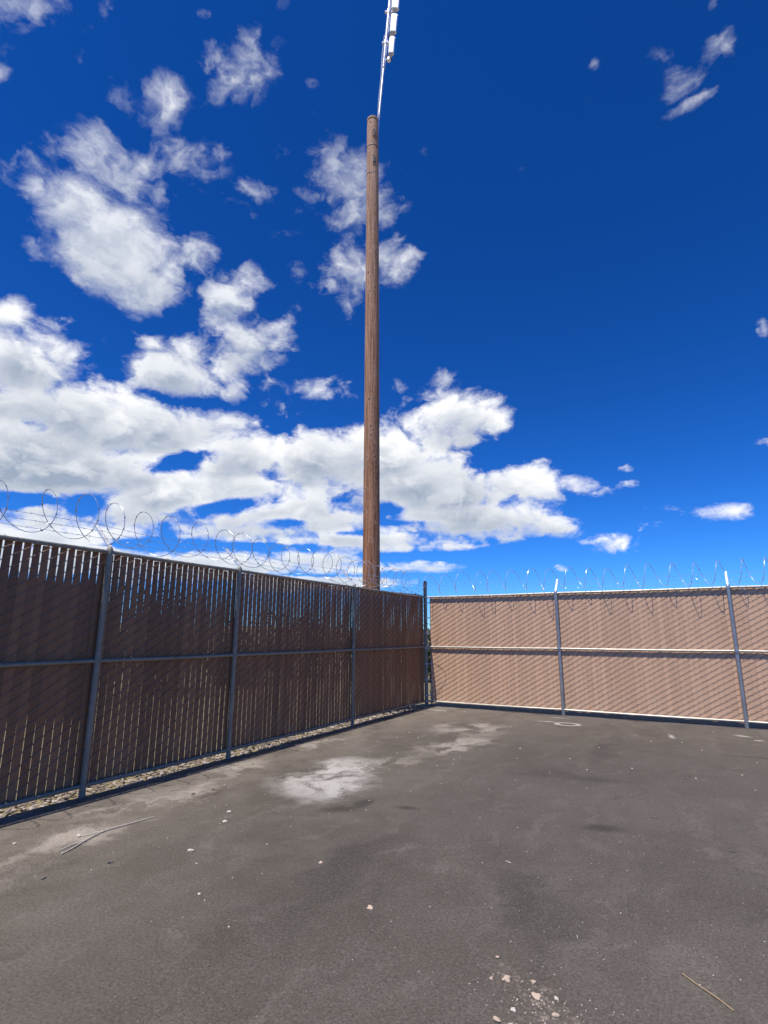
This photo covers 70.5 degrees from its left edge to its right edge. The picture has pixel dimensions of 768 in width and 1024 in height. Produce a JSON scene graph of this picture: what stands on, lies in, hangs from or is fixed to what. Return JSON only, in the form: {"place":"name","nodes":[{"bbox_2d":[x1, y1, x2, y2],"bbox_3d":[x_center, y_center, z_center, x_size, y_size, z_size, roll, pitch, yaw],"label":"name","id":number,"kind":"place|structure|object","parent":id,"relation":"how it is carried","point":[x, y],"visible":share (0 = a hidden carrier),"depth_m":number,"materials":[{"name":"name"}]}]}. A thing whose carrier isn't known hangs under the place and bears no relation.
{"place":"outdoors","nodes":[
{"label":"outdoors","id":0,"kind":"place"},
{"bbox_2d":[105,626,428,667],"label":"dirt slope","id":1,"kind":"structure","parent":0,"point":[274,640],"depth_m":41.07,"materials":[{"name":"brown soil"}]},
{"bbox_2d":[0,78,748,592],"bbox_3d":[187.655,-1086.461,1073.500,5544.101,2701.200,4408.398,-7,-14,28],"label":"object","id":2,"kind":"structure","parent":0,"point":[80,440],"depth_m":2768.99,"materials":[{"name":"white"}]},
{"bbox_2d":[0,705,767,1023],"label":"asphalt yard","id":3,"kind":"structure","parent":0,"point":[296,937],"depth_m":3.50,"materials":[{"name":"grey asphalt"}]},
{"bbox_2d":[58,816,153,853],"bbox_3d":[-2.259,2.571,4.369,0.203,0.014,0.888,-5,-14,21],"label":"dry twig","id":4,"kind":"object","parent":3,"relation":"on","point":[82,841],"visible":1,"depth_m":4.30,"materials":[{"name":"wood"}]},
{"bbox_2d":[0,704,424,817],"bbox_3d":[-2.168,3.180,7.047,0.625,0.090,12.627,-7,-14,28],"label":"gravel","id":5,"kind":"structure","parent":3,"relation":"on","point":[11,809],"depth_m":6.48,"materials":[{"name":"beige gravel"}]},
{"bbox_2d":[0,508,425,808],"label":"chain link fence","id":6,"kind":"object","parent":3,"relation":"on","point":[58,663],"visible":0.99,"depth_m":6.38,"materials":[{"name":"metal"}]},
{"bbox_2d":[0,480,424,592],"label":"razor wire","id":7,"kind":"object","parent":6,"relation":"attached to","point":[6,508],"visible":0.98,"depth_m":7.12,"materials":[{"name":"metal"}]},
{"bbox_2d":[8,711,764,1023],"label":"crumbs","id":8,"kind":"object","parent":3,"relation":"on","point":[491,907],"visible":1,"depth_m":2.96,"materials":[{"name":"stone"}]},
{"bbox_2d":[493,1016,500,1021],"bbox_3d":[0.470,2.105,2.253,0.034,0.023,0.032,-7,-14,28],"label":"dirt clod","id":9,"kind":"object","parent":3,"relation":"on","point":[496,1018],"visible":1,"depth_m":2.25,"materials":[{"name":"beige stone"}]},
{"bbox_2d":[502,975,510,981],"bbox_3d":[0.568,2.165,2.520,0.045,0.022,0.033,-2,-13,10],"label":"dirt clod","id":10,"kind":"object","parent":3,"relation":"on","point":[506,978],"visible":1,"depth_m":2.51,"materials":[{"name":"beige stone"}]},
{"bbox_2d":[531,992,541,1000],"bbox_3d":[0.671,2.138,2.397,0.045,0.021,0.046,-7,-14,28],"label":"dirt clod","id":11,"kind":"object","parent":3,"relation":"on","point":[537,996],"visible":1,"depth_m":2.39,"materials":[{"name":"beige stone"}]},
{"bbox_2d":[552,1012,559,1017],"bbox_3d":[0.720,2.111,2.276,0.033,0.017,0.022,-7,-14,28],"label":"dirt clod","id":12,"kind":"object","parent":3,"relation":"on","point":[554,1015],"visible":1,"depth_m":2.27,"materials":[{"name":"beige stone"}]},
{"bbox_2d":[423,571,767,727],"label":"chain link fence","id":13,"kind":"object","parent":3,"relation":"on","point":[697,653],"visible":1,"depth_m":10.70,"materials":[{"name":"metal"}]},
{"bbox_2d":[423,557,767,593],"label":"razor wire","id":14,"kind":"object","parent":13,"relation":"attached to","point":[612,574],"visible":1,"depth_m":10.86,"materials":[{"name":"metal"}]},
{"bbox_2d":[682,973,733,1011],"bbox_3d":[1.446,2.147,2.434,0.011,0.010,0.269,4,-13,-18],"label":"dry stalk","id":15,"kind":"object","parent":3,"relation":"on","point":[724,1003],"visible":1,"depth_m":2.42,"materials":[{"name":"beige plant"}]},
{"bbox_2d":[0,659,767,816],"bbox_3d":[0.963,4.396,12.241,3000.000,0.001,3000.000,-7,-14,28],"label":"ground","id":16,"kind":"structure","parent":0,"point":[38,801],"depth_m":10.06,"materials":[{"name":"beige gravel"}]},
{"bbox_2d":[115,587,205,693],"bbox_3d":[-6.503,3.617,15.407,4.694,2.921,2.971,-4,-13,18],"label":"shrub","id":17,"kind":"object","parent":16,"relation":"on","point":[159,632],"depth_m":14.90,"materials":[{"name":"green plant"}]},
{"bbox_2d":[251,614,324,668],"bbox_3d":[-3.386,5.006,20.794,3.543,2.765,3.331,4,-13,-18],"label":"shrub","id":18,"kind":"object","parent":16,"relation":"on","point":[292,643],"visible":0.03,"depth_m":20.18,"materials":[{"name":"green plant"}]},
{"bbox_2d":[362,115,379,716],"bbox_3d":[-0.259,-3.101,12.639,0.426,14.835,0.390,-7,-14,28],"label":"utility pole","id":19,"kind":"object","parent":16,"relation":"on","point":[371,518],"visible":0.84,"depth_m":12.52,"materials":[{"name":"brown wood"}]},
{"bbox_2d":[377,0,399,133],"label":"antenna mast","id":20,"kind":"object","parent":19,"relation":"attached to","point":[393,23],"visible":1,"depth_m":14.81,"materials":[{"name":"metal"}]},
{"bbox_2d":[408,623,429,645],"bbox_3d":[2.629,5.912,24.631,3.168,2.612,2.986,0,-13,0],"label":"shrub","id":21,"kind":"object","parent":16,"relation":"on","point":[428,629],"visible":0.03,"depth_m":24.43,"materials":[{"name":"green plant"}]},
{"bbox_2d":[420,648,430,682],"bbox_3d":[1.694,5.261,19.203,1.948,1.533,2.019,-10,-16,37],"label":"shrub","id":22,"kind":"object","parent":16,"relation":"on","point":[429,665],"visible":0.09,"depth_m":18.62,"materials":[{"name":"green plant"}]}
]}

